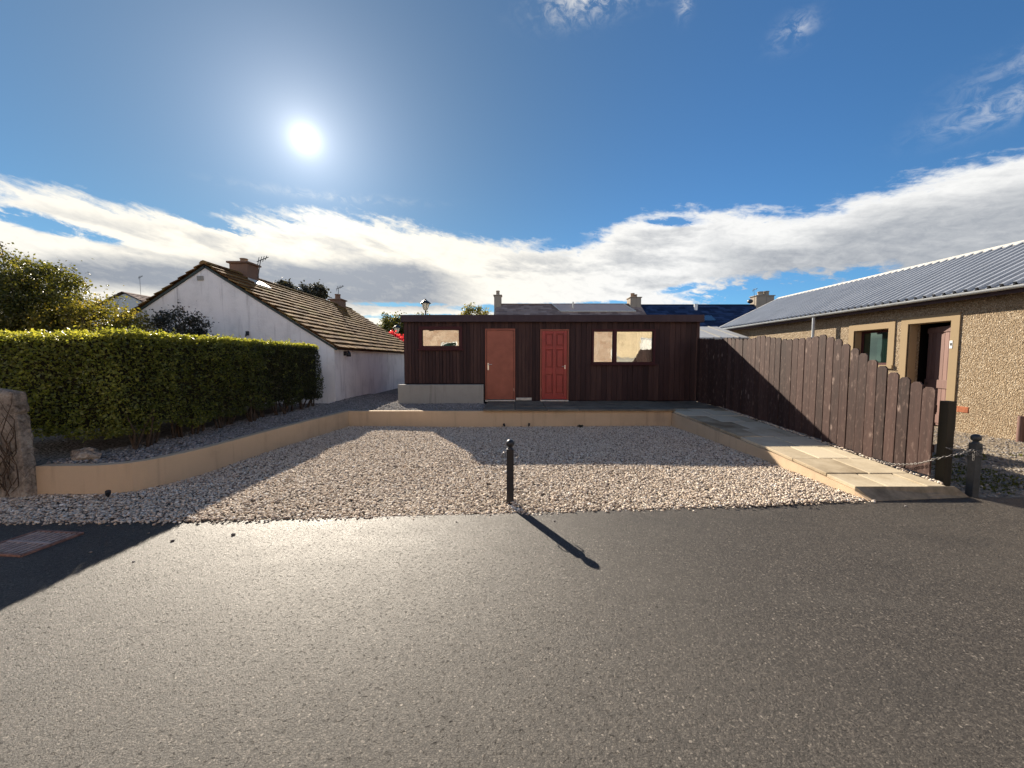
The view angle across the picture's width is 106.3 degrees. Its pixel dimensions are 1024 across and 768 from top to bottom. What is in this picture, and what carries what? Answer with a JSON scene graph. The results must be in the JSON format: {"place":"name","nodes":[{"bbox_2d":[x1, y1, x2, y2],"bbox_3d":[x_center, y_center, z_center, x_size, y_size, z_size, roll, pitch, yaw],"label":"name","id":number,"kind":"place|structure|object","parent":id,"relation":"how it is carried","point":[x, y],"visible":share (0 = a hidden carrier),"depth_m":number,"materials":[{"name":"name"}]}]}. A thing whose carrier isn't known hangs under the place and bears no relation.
{"place":"outdoors","nodes":[
{"label":"outdoors","id":0,"kind":"place"},
{"bbox_2d":[46,394,485,463],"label":"terrace gravel","id":1,"kind":"structure","parent":0,"point":[361,402],"depth_m":7.33,"materials":[{"name":"grey gravel"}]},
{"bbox_2d":[32,388,738,465],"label":"terrace","id":2,"kind":"structure","parent":0,"point":[52,448],"depth_m":6.03,"materials":[{"name":"grey gravel"}]},
{"bbox_2d":[0,241,139,333],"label":"garden tree","id":3,"kind":"object","parent":2,"relation":"on","point":[26,283],"visible":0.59,"depth_m":9.10,"materials":[{"name":"green plant"}]},
{"bbox_2d":[70,447,101,462],"bbox_3d":[-5.295,0.905,4.779,0.348,0.236,0.200,0,4,0],"label":"boulder","id":4,"kind":"object","parent":2,"relation":"on","point":[87,453],"visible":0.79,"depth_m":4.73,"materials":[{"name":"stone"}]},
{"bbox_2d":[16,289,161,333],"bbox_3d":[-9.875,-0.760,9.280,3.100,2.999,1.813,0,4,0],"label":"garden shrub","id":5,"kind":"object","parent":2,"relation":"on","point":[119,319],"visible":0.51,"depth_m":9.08,"materials":[{"name":"green plant"}]},
{"bbox_2d":[0,323,325,451],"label":"hedge","id":6,"kind":"object","parent":2,"relation":"on","point":[112,382],"visible":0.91,"depth_m":5.37,"materials":[{"name":"green plant"}]},
{"bbox_2d":[144,299,218,336],"bbox_3d":[-8.210,-0.677,9.567,1.560,2.803,1.385,0,4,0],"label":"dark shrub","id":7,"kind":"object","parent":2,"relation":"on","point":[164,321],"visible":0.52,"depth_m":9.34,"materials":[{"name":"green plant"}]},
{"bbox_2d":[111,256,404,402],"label":"cottage","id":8,"kind":"structure","parent":2,"relation":"on","point":[359,355],"depth_m":11.16,"materials":[{"name":"white paint"}]},
{"bbox_2d":[0,426,875,525],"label":"gravel","id":9,"kind":"structure","parent":0,"point":[718,470],"depth_m":5.07,"materials":[{"name":"beige gravel"}]},
{"bbox_2d":[0,388,36,500],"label":"gate pillar","id":10,"kind":"structure","parent":9,"relation":"on","point":[18,464],"depth_m":4.38,"materials":[{"name":"stone"}]},
{"bbox_2d":[105,490,110,496],"bbox_3d":[-4.647,1.287,4.417,0.064,0.136,0.050,2,4,29],"label":"garden spotlight","id":11,"kind":"object","parent":9,"relation":"on","point":[107,493],"visible":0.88,"depth_m":4.41,"materials":[{"name":"black paint"}]},
{"bbox_2d":[502,439,517,504],"bbox_3d":[-0.020,0.996,4.241,0.152,0.779,0.103,2,4,33],"label":"bollard","id":12,"kind":"object","parent":9,"relation":"on","point":[510,452],"visible":0.94,"depth_m":4.20,"materials":[{"name":"black metal"}]},
{"bbox_2d":[671,412,874,500],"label":"ramp wall","id":13,"kind":"structure","parent":9,"relation":"on","point":[678,421],"depth_m":6.42,"materials":[{"name":"beige concrete"}]},
{"bbox_2d":[0,497,1023,767],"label":"road","id":14,"kind":"structure","parent":0,"point":[860,635],"depth_m":2.19,"materials":[{"name":"grey asphalt"}]},
{"bbox_2d":[0,530,83,556],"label":"manhole cover","id":15,"kind":"object","parent":14,"relation":"on","point":[27,543],"visible":1,"depth_m":3.36,"materials":[{"name":"metal"}]},
{"bbox_2d":[855,486,967,500],"bbox_3d":[4.680,1.290,4.435,1.300,0.161,0.170,0,4,0],"label":"concrete apron","id":16,"kind":"object","parent":14,"relation":"on","point":[884,493],"visible":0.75,"depth_m":4.48,"materials":[{"name":"grey concrete"}]},
{"bbox_2d":[0,0,1023,325],"label":"sky","id":17,"kind":"structure","parent":0,"point":[398,154],"materials":[{"name":"blue"}]},
{"bbox_2d":[398,315,704,404],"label":"timber building","id":18,"kind":"structure","parent":0,"point":[471,359],"depth_m":10.90,"materials":[{"name":"wood"}]},
{"bbox_2d":[417,326,463,349],"bbox_3d":[-2.025,-1.289,10.888,1.310,0.675,0.185,0,4,0],"label":"window","id":19,"kind":"structure","parent":18,"relation":"in","point":[420,328],"depth_m":10.83,"materials":[{"name":"brown wood"}]},
{"bbox_2d":[485,329,514,401],"bbox_3d":[-0.335,-0.533,10.948,0.850,2.069,0.180,0,4,0],"label":"door","id":20,"kind":"structure","parent":18,"relation":"in","point":[499,343],"depth_m":10.92,"materials":[{"name":"paint"}]},
{"bbox_2d":[540,329,568,401],"bbox_3d":[1.205,-0.523,10.951,0.810,2.049,0.175,0,4,0],"label":"door","id":21,"kind":"structure","parent":18,"relation":"in","point":[554,374],"depth_m":10.93,"materials":[{"name":"red paint"}]},
{"bbox_2d":[594,332,597,361],"bbox_3d":[2.402,-1.050,11.116,0.142,0.900,0.048,0,4,7],"label":"curtain","id":22,"kind":"object","parent":18,"relation":"hanging from","point":[595,344],"visible":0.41,"depth_m":11.11,"materials":[{"name":"beige fabric"}]},
{"bbox_2d":[590,329,656,364],"bbox_3d":[3.160,-1.039,10.904,1.880,1.015,0.185,0,4,0],"label":"window","id":23,"kind":"structure","parent":18,"relation":"in","point":[614,331],"depth_m":10.86,"materials":[{"name":"brown wood"}]},
{"bbox_2d":[637,332,650,361],"bbox_3d":[3.810,-1.050,11.108,0.380,0.900,0.077,0,4,0],"label":"curtain","id":24,"kind":"object","parent":18,"relation":"hanging from","point":[643,346],"visible":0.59,"depth_m":11.11,"materials":[{"name":"beige fabric"}]},
{"bbox_2d":[483,401,723,410],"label":"paving","id":25,"kind":"structure","parent":0,"point":[582,406],"depth_m":9.77,"materials":[{"name":"concrete"}]},
{"bbox_2d":[673,408,943,488],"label":"path","id":26,"kind":"structure","parent":0,"point":[850,470],"depth_m":5.80,"materials":[{"name":"beige stone"}]},
{"bbox_2d":[696,401,1023,497],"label":"yard","id":27,"kind":"structure","parent":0,"point":[996,466],"depth_m":6.03,"materials":[{"name":"grey gravel"}]},
{"bbox_2d":[700,326,749,339],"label":"outbuilding","id":28,"kind":"structure","parent":27,"relation":"on","point":[708,332],"depth_m":16.28,"materials":[{"name":"grey concrete"}]},
{"bbox_2d":[720,240,1023,441],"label":"roadside building","id":29,"kind":"structure","parent":27,"relation":"on","point":[950,329],"depth_m":9.29,"materials":[{"name":"brown concrete"}]},
{"bbox_2d":[861,329,887,364],"bbox_3d":[10.280,-1.022,10.777,0.060,0.967,1.016,0,4,0],"label":"window","id":30,"kind":"structure","parent":29,"relation":"in","point":[873,343],"depth_m":10.83,"materials":[{"name":"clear glass"}]},
{"bbox_2d":[924,325,950,424],"bbox_3d":[10.309,-0.195,9.305,0.075,2.380,0.900,1,4,21],"label":"door","id":31,"kind":"structure","parent":29,"relation":"in","point":[939,337],"depth_m":9.28,"materials":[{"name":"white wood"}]},
{"bbox_2d":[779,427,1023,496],"bbox_3d":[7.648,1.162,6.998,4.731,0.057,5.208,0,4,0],"label":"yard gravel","id":32,"kind":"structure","parent":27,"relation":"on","point":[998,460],"depth_m":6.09,"materials":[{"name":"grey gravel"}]},
{"bbox_2d":[965,434,982,496],"bbox_3d":[5.400,0.976,4.490,0.091,0.789,0.091,0,4,0],"label":"bollard","id":33,"kind":"object","parent":27,"relation":"on","point":[973,472],"visible":0.92,"depth_m":4.46,"materials":[{"name":"black metal"}]},
{"bbox_2d":[871,447,982,464],"bbox_3d":[5.200,0.909,4.944,0.241,0.421,1.115,-1,4,-17],"label":"chain","id":34,"kind":"object","parent":33,"relation":"attached to","point":[970,451],"visible":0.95,"depth_m":4.57,"materials":[{"name":"grey metal"}]},
{"bbox_2d":[853,453,1023,494],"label":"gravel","id":35,"kind":"structure","parent":0,"point":[982,478],"depth_m":5.16,"materials":[{"name":"grey gravel"}]},
{"label":"ground","id":36,"kind":"structure","parent":0,"visible":0},
{"bbox_2d":[89,276,150,331],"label":"gabled house","id":37,"kind":"structure","parent":36,"relation":"on","point":[134,300],"depth_m":29.67,"materials":[{"name":"white paint"}]},
{"bbox_2d":[273,277,331,300],"bbox_3d":[-16.328,-4.227,29.790,4.668,8.003,2.347,0,4,0],"label":"tree","id":38,"kind":"object","parent":36,"relation":"on","point":[319,291],"visible":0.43,"depth_m":29.34,"materials":[{"name":"green plant"}]},
{"bbox_2d":[35,410,672,497],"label":"retaining wall","id":39,"kind":"structure","parent":36,"relation":"on","point":[99,478],"depth_m":6.66,"materials":[{"name":"beige concrete"}]},
{"bbox_2d":[389,329,403,341],"bbox_3d":[-7.180,-1.589,23.464,1.802,3.529,1.311,-1,4,-22],"label":"flowering bush","id":40,"kind":"object","parent":36,"relation":"on","point":[396,335],"visible":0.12,"depth_m":23.28,"materials":[{"name":"red plant"}]},
{"bbox_2d":[393,324,400,332],"bbox_3d":[-11.900,-3.534,39.857,0.864,5.348,0.748,0,4,0],"label":"street lamp","id":41,"kind":"object","parent":36,"relation":"on","point":[397,328],"visible":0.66,"depth_m":39.55,"materials":[{"name":"metal"}]},
{"bbox_2d":[376,310,429,339],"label":"round tree","id":42,"kind":"object","parent":36,"relation":"on","point":[390,323],"visible":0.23,"depth_m":43.77,"materials":[{"name":"green plant"}]},
{"bbox_2d":[420,298,430,314],"bbox_3d":[-4.900,-2.290,21.899,0.612,5.122,0.530,0,4,0],"label":"street lamp","id":43,"kind":"object","parent":36,"relation":"on","point":[425,303],"visible":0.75,"depth_m":21.65,"materials":[{"name":"metal"}]},
{"bbox_2d":[458,302,491,314],"bbox_3d":[-1.958,-1.978,20.381,1.923,4.696,1.404,0,4,0],"label":"roofline bush","id":44,"kind":"object","parent":36,"relation":"on","point":[469,309],"visible":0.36,"depth_m":19.98,"materials":[{"name":"green plant"}]},
{"bbox_2d":[493,291,646,314],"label":"stone cottage","id":45,"kind":"structure","parent":36,"relation":"on","point":[632,306],"depth_m":28.97,"materials":[{"name":"grey stone"}]},
{"bbox_2d":[641,288,775,327],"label":"slate house","id":46,"kind":"structure","parent":36,"relation":"on","point":[717,315],"depth_m":29.06,"materials":[{"name":"blue stone"}]},
{"bbox_2d":[696,334,955,485],"bbox_3d":[5.271,0.036,7.724,0.167,2.239,6.213,0,4,0],"label":"picket fence","id":47,"kind":"object","parent":36,"relation":"on","point":[804,385],"visible":0.97,"depth_m":6.24,"materials":[{"name":"brown wood"}]},
{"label":"path bedding","id":48,"kind":"structure","parent":36,"relation":"on","visible":0},
{"bbox_2d":[726,409,943,484],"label":"gravel strip","id":49,"kind":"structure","parent":48,"relation":"on","point":[875,460],"depth_m":6.03,"materials":[{"name":"gravel"}]}
]}

